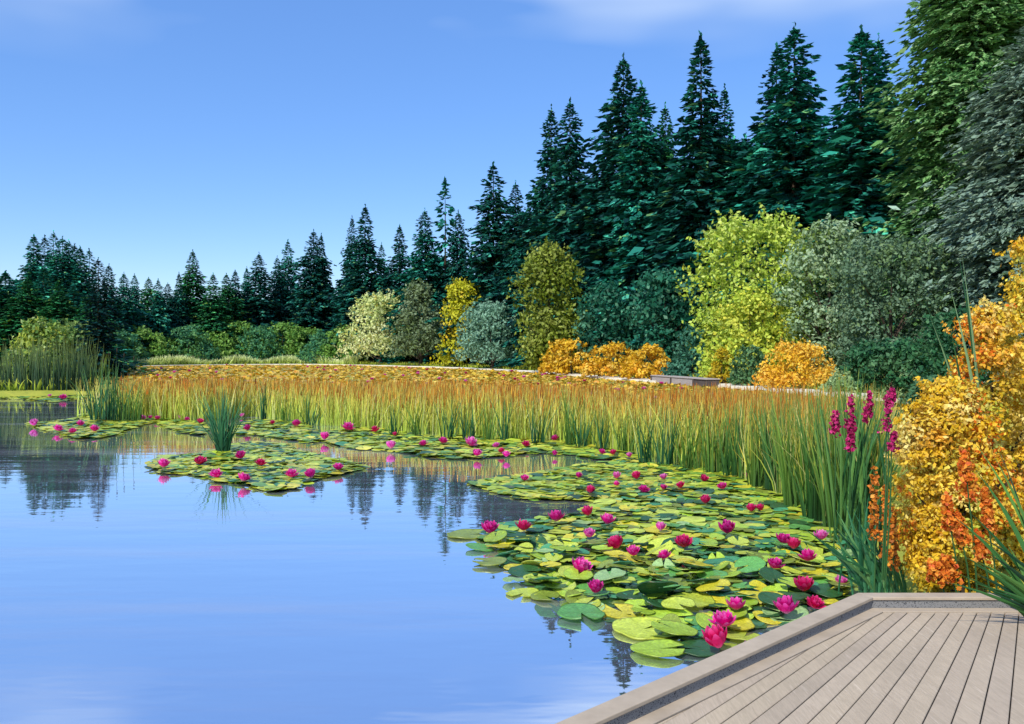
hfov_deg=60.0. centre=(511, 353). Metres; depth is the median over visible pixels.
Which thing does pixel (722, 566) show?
lily pad
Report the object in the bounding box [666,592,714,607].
lily pad
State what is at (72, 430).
water lily
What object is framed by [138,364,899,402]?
path
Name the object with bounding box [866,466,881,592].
orange spire
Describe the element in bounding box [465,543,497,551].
lily pad
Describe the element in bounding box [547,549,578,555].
lily pad
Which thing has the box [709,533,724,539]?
lily pad
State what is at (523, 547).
lily pad
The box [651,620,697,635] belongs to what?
lily pad
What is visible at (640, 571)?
lily pad
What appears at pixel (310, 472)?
water lily
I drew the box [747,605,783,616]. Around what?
lily pad
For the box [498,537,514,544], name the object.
lily pad
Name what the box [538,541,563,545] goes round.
lily pad
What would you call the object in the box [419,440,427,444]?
water lily
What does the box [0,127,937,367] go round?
spruce wood
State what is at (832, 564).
lily pad
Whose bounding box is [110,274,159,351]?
spruce tree
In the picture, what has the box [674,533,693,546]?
water lily
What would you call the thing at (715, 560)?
lily pad
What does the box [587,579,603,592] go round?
water lily
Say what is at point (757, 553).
lily pad
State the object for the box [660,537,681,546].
lily pad
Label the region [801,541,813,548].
lily pad
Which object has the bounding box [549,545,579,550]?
lily pad
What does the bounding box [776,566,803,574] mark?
lily pad
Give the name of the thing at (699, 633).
lily pad
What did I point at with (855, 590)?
lily pad
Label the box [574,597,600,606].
lily pad
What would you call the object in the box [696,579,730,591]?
lily pad
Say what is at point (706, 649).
lily pad
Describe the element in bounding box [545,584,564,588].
lily pad
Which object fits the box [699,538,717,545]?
lily pad
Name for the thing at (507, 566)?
lily pad
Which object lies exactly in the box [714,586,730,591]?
lily pad
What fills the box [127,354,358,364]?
pale meadow
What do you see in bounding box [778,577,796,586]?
lily pad
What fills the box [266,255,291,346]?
spruce tree
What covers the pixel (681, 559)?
lily pad
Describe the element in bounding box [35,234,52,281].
spruce tree
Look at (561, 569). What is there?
lily pad
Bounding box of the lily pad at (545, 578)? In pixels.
[535,576,562,579]
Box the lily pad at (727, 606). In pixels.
[716,605,752,607]
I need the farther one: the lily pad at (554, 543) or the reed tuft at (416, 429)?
the reed tuft at (416, 429)
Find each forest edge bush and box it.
[114,328,151,360]
[128,325,172,357]
[143,335,193,357]
[162,323,221,360]
[189,330,243,360]
[218,318,262,358]
[229,323,289,359]
[251,320,307,358]
[278,324,322,355]
[296,329,346,363]
[315,324,372,361]
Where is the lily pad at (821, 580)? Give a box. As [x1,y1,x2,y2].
[812,575,827,583]
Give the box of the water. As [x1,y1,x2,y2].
[0,381,894,723]
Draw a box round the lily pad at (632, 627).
[612,616,668,639]
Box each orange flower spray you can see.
[925,558,951,592]
[937,553,963,592]
[940,491,959,592]
[950,508,971,592]
[954,445,981,592]
[971,528,991,591]
[978,486,998,588]
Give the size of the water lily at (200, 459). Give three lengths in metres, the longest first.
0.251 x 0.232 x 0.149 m
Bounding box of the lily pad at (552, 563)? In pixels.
[540,561,560,566]
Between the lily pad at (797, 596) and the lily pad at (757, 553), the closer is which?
the lily pad at (797, 596)
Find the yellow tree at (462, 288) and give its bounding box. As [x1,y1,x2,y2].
[428,277,485,365]
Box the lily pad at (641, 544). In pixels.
[630,543,653,546]
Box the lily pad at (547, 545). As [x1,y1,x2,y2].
[540,543,551,548]
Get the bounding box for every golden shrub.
[535,337,598,374]
[579,341,643,377]
[619,343,670,378]
[878,369,1022,591]
[909,550,1003,592]
[934,295,1023,566]
[991,236,1023,498]
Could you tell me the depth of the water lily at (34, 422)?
26.16 m
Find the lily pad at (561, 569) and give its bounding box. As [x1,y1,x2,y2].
[558,565,579,577]
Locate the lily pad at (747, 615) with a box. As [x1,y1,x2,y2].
[726,604,753,619]
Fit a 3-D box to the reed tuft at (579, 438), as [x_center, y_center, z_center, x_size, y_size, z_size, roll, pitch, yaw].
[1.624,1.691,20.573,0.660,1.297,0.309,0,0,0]
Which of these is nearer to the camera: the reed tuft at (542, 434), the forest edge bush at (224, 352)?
the reed tuft at (542, 434)
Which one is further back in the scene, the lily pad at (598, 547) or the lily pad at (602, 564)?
the lily pad at (598, 547)
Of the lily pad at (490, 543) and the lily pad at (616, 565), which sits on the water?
the lily pad at (490, 543)
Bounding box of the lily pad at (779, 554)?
[772,552,785,555]
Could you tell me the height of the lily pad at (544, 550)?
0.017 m
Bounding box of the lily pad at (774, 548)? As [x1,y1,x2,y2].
[765,545,787,551]
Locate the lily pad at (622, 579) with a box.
[612,576,635,582]
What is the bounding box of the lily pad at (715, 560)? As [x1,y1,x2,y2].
[703,558,733,566]
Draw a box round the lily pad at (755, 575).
[740,573,758,576]
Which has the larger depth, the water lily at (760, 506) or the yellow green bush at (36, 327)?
the yellow green bush at (36, 327)
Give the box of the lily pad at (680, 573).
[675,570,705,574]
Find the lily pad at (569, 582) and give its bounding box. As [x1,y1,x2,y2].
[552,579,574,586]
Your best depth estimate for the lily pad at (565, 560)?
9.14 m
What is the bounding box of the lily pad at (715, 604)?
[709,603,726,606]
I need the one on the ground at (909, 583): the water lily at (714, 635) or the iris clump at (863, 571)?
the iris clump at (863, 571)
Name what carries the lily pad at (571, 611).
on the water
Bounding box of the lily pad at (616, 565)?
[607,563,632,568]
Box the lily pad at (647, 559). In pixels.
[638,558,654,561]
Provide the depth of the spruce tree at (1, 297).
80.41 m
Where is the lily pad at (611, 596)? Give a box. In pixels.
[607,592,627,597]
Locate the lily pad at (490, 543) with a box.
[485,542,498,548]
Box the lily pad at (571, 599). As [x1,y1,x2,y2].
[565,590,586,602]
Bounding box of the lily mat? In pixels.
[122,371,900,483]
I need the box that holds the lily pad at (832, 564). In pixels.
[820,562,840,565]
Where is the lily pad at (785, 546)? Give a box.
[770,539,790,547]
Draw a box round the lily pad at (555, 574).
[553,572,572,579]
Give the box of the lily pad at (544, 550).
[536,548,553,552]
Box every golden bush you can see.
[705,347,734,382]
[748,337,843,388]
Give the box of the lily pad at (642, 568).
[626,566,650,572]
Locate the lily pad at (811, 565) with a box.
[794,561,828,568]
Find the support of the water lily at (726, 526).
on the lily pads at (566, 482)
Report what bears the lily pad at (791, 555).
on the lily pad at (818, 560)
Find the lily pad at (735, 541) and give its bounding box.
[727,536,748,544]
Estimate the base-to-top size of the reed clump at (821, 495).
2.177 m
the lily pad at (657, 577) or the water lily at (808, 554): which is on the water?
the lily pad at (657, 577)
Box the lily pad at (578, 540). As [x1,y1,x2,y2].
[571,538,586,541]
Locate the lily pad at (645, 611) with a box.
[630,607,654,614]
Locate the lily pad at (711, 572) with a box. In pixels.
[696,569,727,578]
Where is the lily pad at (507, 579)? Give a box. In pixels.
[503,577,524,581]
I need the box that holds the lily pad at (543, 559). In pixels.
[534,557,547,562]
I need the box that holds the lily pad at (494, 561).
[472,556,506,565]
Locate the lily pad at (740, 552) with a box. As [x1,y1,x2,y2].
[735,551,751,553]
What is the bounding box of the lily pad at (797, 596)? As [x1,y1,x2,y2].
[778,591,809,599]
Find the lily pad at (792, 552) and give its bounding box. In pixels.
[775,550,798,559]
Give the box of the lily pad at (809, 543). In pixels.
[802,541,816,546]
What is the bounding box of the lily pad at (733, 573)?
[723,571,740,576]
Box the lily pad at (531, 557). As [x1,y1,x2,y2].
[523,553,535,559]
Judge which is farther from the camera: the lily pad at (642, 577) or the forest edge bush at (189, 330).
the forest edge bush at (189, 330)
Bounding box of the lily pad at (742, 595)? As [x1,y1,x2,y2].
[724,594,755,596]
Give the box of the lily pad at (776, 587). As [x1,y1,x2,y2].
[762,583,787,590]
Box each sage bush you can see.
[452,296,522,368]
[726,344,769,385]
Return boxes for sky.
[0,0,987,309]
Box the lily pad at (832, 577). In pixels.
[825,573,848,580]
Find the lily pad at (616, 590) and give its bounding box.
[606,587,623,593]
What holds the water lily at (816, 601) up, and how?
on the water
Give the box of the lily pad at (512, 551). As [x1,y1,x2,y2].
[495,550,520,555]
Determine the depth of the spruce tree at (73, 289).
82.95 m
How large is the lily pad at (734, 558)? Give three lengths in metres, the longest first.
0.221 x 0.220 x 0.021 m
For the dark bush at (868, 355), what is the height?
2.860 m
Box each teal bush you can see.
[571,280,648,368]
[621,263,711,365]
[658,324,723,376]
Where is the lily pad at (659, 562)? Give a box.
[652,558,674,568]
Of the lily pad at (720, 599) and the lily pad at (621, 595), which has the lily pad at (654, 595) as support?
the lily pad at (621, 595)
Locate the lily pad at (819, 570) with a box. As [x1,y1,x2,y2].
[801,567,828,575]
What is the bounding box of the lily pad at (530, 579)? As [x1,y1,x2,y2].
[523,573,546,582]
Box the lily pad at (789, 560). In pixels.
[781,558,794,563]
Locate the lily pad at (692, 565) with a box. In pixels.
[683,564,711,568]
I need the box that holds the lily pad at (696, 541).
[692,537,704,544]
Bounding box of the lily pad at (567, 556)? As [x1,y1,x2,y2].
[562,555,574,561]
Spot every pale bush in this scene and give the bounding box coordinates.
[332,288,415,363]
[819,364,877,391]
[871,368,915,398]
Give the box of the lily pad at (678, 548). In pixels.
[672,544,683,551]
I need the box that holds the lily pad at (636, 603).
[624,599,650,608]
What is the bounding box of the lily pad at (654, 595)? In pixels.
[638,590,663,598]
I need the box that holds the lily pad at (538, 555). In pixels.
[530,552,548,560]
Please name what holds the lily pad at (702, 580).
on the lily pad
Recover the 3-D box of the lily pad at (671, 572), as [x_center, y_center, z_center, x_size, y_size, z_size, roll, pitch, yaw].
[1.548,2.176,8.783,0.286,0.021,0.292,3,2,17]
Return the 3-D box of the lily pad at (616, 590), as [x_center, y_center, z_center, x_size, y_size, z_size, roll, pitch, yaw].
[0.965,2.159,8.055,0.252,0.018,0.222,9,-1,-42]
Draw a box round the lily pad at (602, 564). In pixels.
[596,559,613,568]
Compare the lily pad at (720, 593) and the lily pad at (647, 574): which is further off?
the lily pad at (647, 574)
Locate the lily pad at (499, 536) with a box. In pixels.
[483,530,506,541]
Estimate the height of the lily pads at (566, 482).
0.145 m
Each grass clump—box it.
[922,258,987,483]
[948,442,1023,616]
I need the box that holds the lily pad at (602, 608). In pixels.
[589,602,604,610]
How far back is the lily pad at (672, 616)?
7.10 m
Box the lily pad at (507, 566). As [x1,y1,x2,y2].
[503,563,520,569]
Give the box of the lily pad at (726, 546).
[719,545,734,547]
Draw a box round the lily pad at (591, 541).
[579,539,607,544]
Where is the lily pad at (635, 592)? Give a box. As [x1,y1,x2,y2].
[622,589,639,594]
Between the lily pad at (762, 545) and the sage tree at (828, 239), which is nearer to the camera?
the lily pad at (762, 545)
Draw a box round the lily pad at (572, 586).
[553,581,575,594]
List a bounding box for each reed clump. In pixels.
[0,340,52,389]
[9,335,103,390]
[70,353,113,386]
[71,364,139,419]
[102,378,146,420]
[185,381,272,451]
[694,403,735,472]
[705,395,756,476]
[739,403,779,489]
[749,387,805,492]
[763,385,835,508]
[776,378,866,521]
[786,366,877,530]
[810,381,900,544]
[821,373,900,536]
[843,397,900,518]
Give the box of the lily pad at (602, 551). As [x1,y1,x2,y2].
[599,547,624,556]
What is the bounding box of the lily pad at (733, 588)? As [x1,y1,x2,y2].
[726,586,746,590]
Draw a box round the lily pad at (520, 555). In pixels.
[516,554,530,556]
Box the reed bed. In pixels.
[70,373,909,536]
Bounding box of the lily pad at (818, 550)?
[809,547,832,555]
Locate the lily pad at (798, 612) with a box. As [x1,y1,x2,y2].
[762,604,808,621]
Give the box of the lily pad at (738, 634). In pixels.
[726,630,759,640]
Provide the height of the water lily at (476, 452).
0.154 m
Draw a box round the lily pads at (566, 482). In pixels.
[0,394,856,651]
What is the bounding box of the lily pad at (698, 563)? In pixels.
[682,559,714,566]
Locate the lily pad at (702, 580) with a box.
[686,578,718,582]
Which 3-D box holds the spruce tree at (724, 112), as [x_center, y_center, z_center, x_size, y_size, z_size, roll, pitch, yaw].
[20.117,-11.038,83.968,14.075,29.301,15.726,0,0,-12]
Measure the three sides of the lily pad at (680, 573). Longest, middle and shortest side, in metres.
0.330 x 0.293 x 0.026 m
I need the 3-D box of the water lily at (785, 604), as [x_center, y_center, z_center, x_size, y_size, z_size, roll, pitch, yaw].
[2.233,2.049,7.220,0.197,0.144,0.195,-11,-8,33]
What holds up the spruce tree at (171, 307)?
on the ground at (909, 583)
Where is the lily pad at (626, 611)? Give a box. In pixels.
[600,603,643,618]
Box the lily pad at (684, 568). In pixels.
[673,567,697,569]
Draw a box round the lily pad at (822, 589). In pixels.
[809,583,842,597]
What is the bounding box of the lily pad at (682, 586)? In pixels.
[663,584,690,589]
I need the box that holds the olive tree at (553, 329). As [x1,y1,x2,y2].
[506,235,586,370]
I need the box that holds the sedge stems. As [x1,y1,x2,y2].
[100,348,134,421]
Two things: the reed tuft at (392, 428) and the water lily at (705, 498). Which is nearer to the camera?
the water lily at (705, 498)
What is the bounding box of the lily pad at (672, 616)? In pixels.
[660,613,680,626]
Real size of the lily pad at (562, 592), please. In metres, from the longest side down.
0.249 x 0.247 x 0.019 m
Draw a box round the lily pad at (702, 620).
[696,613,722,628]
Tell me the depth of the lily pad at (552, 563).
8.84 m
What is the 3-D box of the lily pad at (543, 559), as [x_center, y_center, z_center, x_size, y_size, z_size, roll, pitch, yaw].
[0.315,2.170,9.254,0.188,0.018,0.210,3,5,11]
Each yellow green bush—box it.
[0,316,77,377]
[54,318,100,374]
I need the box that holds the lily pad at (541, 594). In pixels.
[530,590,559,599]
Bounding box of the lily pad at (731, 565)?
[719,561,738,569]
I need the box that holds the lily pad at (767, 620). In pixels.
[753,610,781,624]
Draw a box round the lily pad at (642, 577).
[628,573,651,580]
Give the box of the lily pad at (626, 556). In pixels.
[618,552,643,562]
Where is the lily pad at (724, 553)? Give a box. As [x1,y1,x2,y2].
[716,550,734,555]
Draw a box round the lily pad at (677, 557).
[670,555,695,563]
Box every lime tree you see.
[674,203,832,371]
[692,282,805,377]
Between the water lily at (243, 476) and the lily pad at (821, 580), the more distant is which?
the water lily at (243, 476)
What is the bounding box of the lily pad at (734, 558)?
[725,556,739,562]
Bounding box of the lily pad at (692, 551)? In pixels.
[682,548,707,556]
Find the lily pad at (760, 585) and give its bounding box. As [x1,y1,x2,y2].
[749,580,766,590]
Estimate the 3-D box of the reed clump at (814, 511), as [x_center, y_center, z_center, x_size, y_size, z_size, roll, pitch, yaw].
[4.138,1.320,11.742,1.250,2.040,0.558,0,0,0]
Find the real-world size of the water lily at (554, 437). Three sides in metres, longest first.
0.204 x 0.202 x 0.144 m
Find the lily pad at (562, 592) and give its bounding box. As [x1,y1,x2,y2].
[559,589,585,596]
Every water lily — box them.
[29,418,37,425]
[53,424,64,430]
[68,427,76,432]
[76,420,83,425]
[90,425,99,430]
[157,458,170,466]
[193,455,207,463]
[208,468,221,476]
[235,450,245,457]
[238,472,250,480]
[243,424,250,429]
[254,458,267,464]
[285,468,298,476]
[291,419,300,425]
[304,468,314,477]
[320,432,328,439]
[333,463,343,469]
[341,421,355,429]
[370,425,378,431]
[386,440,395,448]
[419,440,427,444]
[439,436,446,442]
[465,436,477,445]
[473,448,481,455]
[481,520,498,532]
[502,451,509,456]
[515,519,530,530]
[520,474,528,479]
[522,440,529,445]
[548,510,564,520]
[550,435,558,439]
[572,556,592,572]
[581,505,592,515]
[583,527,594,536]
[586,485,595,492]
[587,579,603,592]
[600,512,615,523]
[605,534,623,547]
[613,471,620,477]
[626,545,639,555]
[631,470,640,478]
[637,484,649,491]
[656,521,665,529]
[658,549,670,558]
[659,473,666,478]
[660,484,667,488]
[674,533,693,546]
[677,481,683,487]
[699,474,708,480]
[700,494,710,502]
[701,623,726,647]
[708,609,736,626]
[717,482,726,488]
[718,519,735,533]
[726,596,745,609]
[746,503,755,510]
[756,503,763,509]
[767,557,784,567]
[773,595,798,613]
[775,533,789,542]
[786,536,800,548]
[793,575,813,590]
[796,548,816,560]
[806,595,825,608]
[813,529,827,539]
[834,574,847,582]
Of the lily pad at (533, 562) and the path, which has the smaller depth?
the lily pad at (533, 562)
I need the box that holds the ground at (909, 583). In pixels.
[0,367,1023,592]
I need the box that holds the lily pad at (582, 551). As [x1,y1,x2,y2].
[573,548,589,553]
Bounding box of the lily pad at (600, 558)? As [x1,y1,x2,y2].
[590,555,617,561]
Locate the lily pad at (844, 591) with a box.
[829,585,849,594]
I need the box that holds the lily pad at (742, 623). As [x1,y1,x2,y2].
[715,617,754,630]
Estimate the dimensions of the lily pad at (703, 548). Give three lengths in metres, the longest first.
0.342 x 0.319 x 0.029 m
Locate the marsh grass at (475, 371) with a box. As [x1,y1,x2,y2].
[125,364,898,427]
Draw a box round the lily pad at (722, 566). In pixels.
[709,562,729,569]
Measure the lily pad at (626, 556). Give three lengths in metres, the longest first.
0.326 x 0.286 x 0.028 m
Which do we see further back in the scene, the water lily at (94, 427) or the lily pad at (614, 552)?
the water lily at (94, 427)
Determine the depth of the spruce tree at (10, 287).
82.72 m
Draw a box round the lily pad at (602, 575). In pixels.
[593,568,625,580]
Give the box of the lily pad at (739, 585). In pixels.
[732,582,756,588]
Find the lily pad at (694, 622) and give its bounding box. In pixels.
[684,616,711,624]
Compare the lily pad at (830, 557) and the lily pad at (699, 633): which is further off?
the lily pad at (830, 557)
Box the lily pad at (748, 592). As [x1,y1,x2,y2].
[730,590,784,604]
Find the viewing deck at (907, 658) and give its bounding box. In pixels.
[556,593,1023,723]
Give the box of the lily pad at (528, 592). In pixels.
[506,587,538,596]
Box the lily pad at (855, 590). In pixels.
[842,582,857,593]
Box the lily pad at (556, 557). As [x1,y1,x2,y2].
[545,552,562,561]
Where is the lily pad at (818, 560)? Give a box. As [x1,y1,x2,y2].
[810,559,826,562]
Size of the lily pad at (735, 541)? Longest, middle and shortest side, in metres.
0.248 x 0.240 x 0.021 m
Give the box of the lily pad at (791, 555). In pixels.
[786,554,811,561]
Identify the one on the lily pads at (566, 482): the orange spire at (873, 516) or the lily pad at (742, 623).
the lily pad at (742, 623)
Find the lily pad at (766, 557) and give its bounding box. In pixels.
[761,555,783,561]
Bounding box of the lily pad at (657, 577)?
[648,575,667,580]
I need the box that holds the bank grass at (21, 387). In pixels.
[0,361,986,394]
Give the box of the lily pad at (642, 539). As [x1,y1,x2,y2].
[633,534,653,542]
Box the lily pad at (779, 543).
[775,541,788,545]
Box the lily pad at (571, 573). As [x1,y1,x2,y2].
[563,567,593,579]
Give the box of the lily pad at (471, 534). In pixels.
[447,529,487,539]
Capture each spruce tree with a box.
[0,270,18,347]
[0,276,49,362]
[0,288,12,359]
[4,280,78,355]
[9,233,47,304]
[16,266,60,323]
[28,236,122,360]
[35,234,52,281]
[43,230,60,278]
[51,284,149,364]
[57,239,76,285]
[60,246,131,366]
[61,294,153,374]
[69,243,83,268]
[71,257,136,382]
[82,248,122,358]
[100,265,132,348]
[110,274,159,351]
[126,273,149,325]
[139,277,154,326]
[141,278,183,351]
[150,282,191,348]
[172,273,195,341]
[173,249,211,339]
[193,273,246,354]
[200,273,270,349]
[225,270,256,335]
[235,253,283,347]
[240,266,261,342]
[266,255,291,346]
[275,229,337,347]
[275,239,301,344]
[300,233,337,345]
[318,204,396,362]
[324,218,361,344]
[366,242,391,359]
[368,225,412,362]
[374,208,448,364]
[422,209,473,362]
[423,161,518,366]
[424,176,455,362]
[465,180,528,365]
[481,103,567,368]
[499,96,594,366]
[532,53,663,369]
[569,80,673,353]
[595,101,682,340]
[614,31,742,349]
[628,22,870,371]
[662,83,744,349]
[731,42,810,316]
[767,24,931,376]
[797,32,917,345]
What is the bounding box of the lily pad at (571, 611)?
[557,603,604,619]
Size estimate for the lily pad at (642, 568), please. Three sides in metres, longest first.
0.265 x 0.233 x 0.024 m
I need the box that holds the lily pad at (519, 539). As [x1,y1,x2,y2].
[504,538,532,540]
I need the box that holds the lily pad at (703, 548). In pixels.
[679,546,707,552]
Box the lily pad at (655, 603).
[641,594,669,609]
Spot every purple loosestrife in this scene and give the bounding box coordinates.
[828,410,841,548]
[843,394,857,548]
[844,427,856,548]
[861,390,873,522]
[877,402,892,579]
[882,387,896,579]
[885,430,899,579]
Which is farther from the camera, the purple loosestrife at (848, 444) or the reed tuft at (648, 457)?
the reed tuft at (648, 457)
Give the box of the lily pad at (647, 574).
[637,573,661,575]
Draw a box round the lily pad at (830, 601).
[801,597,838,603]
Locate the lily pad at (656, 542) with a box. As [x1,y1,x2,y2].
[647,537,672,553]
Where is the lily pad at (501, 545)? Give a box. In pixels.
[485,544,509,547]
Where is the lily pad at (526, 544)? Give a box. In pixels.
[514,542,532,553]
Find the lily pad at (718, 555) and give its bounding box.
[708,552,724,558]
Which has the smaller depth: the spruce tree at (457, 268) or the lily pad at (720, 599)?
the lily pad at (720, 599)
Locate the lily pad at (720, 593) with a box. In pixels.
[709,591,739,595]
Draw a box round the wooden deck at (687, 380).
[650,375,719,386]
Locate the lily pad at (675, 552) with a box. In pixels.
[668,549,678,557]
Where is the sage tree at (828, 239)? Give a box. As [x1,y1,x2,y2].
[770,213,885,376]
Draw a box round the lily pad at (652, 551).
[645,545,664,554]
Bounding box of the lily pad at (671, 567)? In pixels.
[666,565,681,570]
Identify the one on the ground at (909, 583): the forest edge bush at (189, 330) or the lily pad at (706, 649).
the forest edge bush at (189, 330)
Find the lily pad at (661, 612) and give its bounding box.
[645,608,693,623]
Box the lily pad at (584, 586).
[574,583,602,592]
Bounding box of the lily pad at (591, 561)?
[584,557,605,565]
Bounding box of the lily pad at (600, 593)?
[583,591,609,595]
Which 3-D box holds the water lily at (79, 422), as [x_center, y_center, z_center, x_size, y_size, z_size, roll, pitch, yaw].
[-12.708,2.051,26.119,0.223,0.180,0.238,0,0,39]
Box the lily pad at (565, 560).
[560,558,575,561]
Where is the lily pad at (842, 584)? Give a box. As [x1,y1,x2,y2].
[828,581,857,587]
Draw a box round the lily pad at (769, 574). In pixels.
[759,567,790,587]
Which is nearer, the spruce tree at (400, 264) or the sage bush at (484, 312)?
the sage bush at (484, 312)
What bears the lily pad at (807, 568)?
on the lily pads at (566, 482)
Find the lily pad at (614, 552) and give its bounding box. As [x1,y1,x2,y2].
[603,550,623,554]
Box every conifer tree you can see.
[822,0,1023,343]
[888,26,1023,384]
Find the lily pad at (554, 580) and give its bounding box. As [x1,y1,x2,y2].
[526,576,560,581]
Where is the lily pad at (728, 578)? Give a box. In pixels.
[709,575,742,582]
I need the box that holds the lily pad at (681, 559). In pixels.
[676,557,693,560]
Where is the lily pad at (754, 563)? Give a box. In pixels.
[734,556,765,572]
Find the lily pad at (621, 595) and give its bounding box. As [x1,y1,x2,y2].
[616,590,657,601]
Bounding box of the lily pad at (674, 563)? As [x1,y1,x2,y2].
[662,557,679,566]
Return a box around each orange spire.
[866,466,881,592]
[878,484,892,592]
[887,507,900,592]
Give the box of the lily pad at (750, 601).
[725,595,758,605]
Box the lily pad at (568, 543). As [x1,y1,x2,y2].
[553,538,578,546]
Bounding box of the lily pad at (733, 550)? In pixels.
[724,548,747,552]
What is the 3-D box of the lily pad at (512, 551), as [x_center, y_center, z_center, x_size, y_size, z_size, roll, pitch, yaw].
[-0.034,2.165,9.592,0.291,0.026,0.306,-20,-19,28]
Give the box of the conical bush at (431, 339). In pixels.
[384,278,445,365]
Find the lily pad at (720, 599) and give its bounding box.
[703,596,727,607]
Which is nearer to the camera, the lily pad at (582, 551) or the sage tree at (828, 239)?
the lily pad at (582, 551)
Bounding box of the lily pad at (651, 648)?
[630,639,684,656]
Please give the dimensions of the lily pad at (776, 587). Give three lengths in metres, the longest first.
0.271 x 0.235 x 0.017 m
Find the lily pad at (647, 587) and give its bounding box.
[637,581,680,594]
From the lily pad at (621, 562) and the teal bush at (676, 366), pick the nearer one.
the lily pad at (621, 562)
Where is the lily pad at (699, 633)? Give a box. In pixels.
[691,625,724,636]
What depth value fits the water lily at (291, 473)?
15.26 m
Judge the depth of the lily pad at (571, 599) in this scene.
7.85 m
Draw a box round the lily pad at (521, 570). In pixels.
[508,564,541,576]
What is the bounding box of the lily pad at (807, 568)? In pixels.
[795,567,815,570]
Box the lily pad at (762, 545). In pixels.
[755,544,773,548]
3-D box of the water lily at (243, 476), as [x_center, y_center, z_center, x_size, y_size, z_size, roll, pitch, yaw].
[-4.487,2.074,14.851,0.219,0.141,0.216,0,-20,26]
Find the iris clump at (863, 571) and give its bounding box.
[803,494,906,594]
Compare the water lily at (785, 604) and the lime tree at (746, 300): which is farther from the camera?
the lime tree at (746, 300)
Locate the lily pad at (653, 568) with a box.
[648,566,668,571]
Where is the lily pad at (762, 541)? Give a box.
[754,539,774,542]
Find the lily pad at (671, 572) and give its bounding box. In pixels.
[655,568,680,576]
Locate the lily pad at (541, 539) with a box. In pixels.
[527,535,546,547]
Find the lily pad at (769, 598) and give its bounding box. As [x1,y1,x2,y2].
[758,592,798,605]
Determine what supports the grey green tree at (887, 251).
on the ground at (909, 583)
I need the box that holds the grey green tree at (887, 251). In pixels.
[818,226,962,377]
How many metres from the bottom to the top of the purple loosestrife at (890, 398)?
1.528 m
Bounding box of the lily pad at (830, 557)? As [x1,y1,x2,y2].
[824,556,849,559]
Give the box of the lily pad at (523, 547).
[510,544,533,548]
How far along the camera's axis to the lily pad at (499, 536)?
10.12 m
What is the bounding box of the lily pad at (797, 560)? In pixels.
[783,555,799,563]
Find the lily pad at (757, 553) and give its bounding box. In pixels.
[746,551,773,558]
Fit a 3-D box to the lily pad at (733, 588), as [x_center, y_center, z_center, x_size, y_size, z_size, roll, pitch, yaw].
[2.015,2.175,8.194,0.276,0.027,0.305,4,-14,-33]
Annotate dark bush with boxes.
[836,336,947,406]
[892,372,937,420]
[907,305,1003,385]
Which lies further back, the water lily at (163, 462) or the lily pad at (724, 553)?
the water lily at (163, 462)
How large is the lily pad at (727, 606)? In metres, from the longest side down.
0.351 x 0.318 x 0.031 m
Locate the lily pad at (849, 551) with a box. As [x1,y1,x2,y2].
[837,549,853,557]
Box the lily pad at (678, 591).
[662,584,684,592]
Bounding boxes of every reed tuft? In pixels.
[230,376,271,419]
[277,391,294,420]
[296,393,323,425]
[387,400,403,435]
[395,400,424,434]
[434,395,466,438]
[453,398,488,437]
[481,397,499,439]
[490,391,513,439]
[523,395,563,442]
[559,382,585,444]
[569,407,594,446]
[589,402,616,448]
[606,402,640,450]
[632,412,656,462]
[640,405,686,464]
[667,406,716,468]
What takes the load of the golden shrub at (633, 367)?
on the ground at (909, 583)
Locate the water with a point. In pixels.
(134, 589)
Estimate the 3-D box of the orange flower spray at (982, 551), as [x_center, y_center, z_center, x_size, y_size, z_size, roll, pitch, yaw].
[3.361,1.511,6.348,0.136,0.517,0.148,0,0,27]
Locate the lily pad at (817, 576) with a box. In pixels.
[808,575,830,577]
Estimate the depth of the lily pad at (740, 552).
9.46 m
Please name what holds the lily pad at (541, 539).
on the water
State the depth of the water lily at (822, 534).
10.03 m
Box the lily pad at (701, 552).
[696,550,715,553]
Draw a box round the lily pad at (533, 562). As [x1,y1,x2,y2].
[521,560,546,564]
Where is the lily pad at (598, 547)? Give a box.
[592,545,612,549]
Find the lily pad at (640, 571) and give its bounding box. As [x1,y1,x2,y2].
[629,569,649,574]
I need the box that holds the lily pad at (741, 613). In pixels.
[707,608,746,617]
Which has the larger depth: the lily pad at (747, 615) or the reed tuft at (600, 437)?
the reed tuft at (600, 437)
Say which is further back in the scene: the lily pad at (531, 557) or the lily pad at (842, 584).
the lily pad at (531, 557)
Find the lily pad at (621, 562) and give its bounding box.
[606,561,633,570]
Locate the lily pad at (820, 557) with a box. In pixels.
[814,553,823,559]
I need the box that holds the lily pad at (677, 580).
[668,578,692,584]
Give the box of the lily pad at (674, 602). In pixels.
[661,596,695,609]
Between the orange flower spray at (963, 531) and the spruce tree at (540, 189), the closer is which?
the orange flower spray at (963, 531)
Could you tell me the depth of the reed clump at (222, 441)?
19.43 m
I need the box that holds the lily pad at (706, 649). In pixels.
[675,640,719,656]
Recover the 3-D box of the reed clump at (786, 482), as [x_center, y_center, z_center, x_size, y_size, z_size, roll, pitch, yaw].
[4.096,1.352,12.527,1.062,1.976,0.628,0,0,24]
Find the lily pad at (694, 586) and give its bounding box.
[689,582,723,587]
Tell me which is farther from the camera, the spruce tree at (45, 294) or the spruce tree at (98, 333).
the spruce tree at (45, 294)

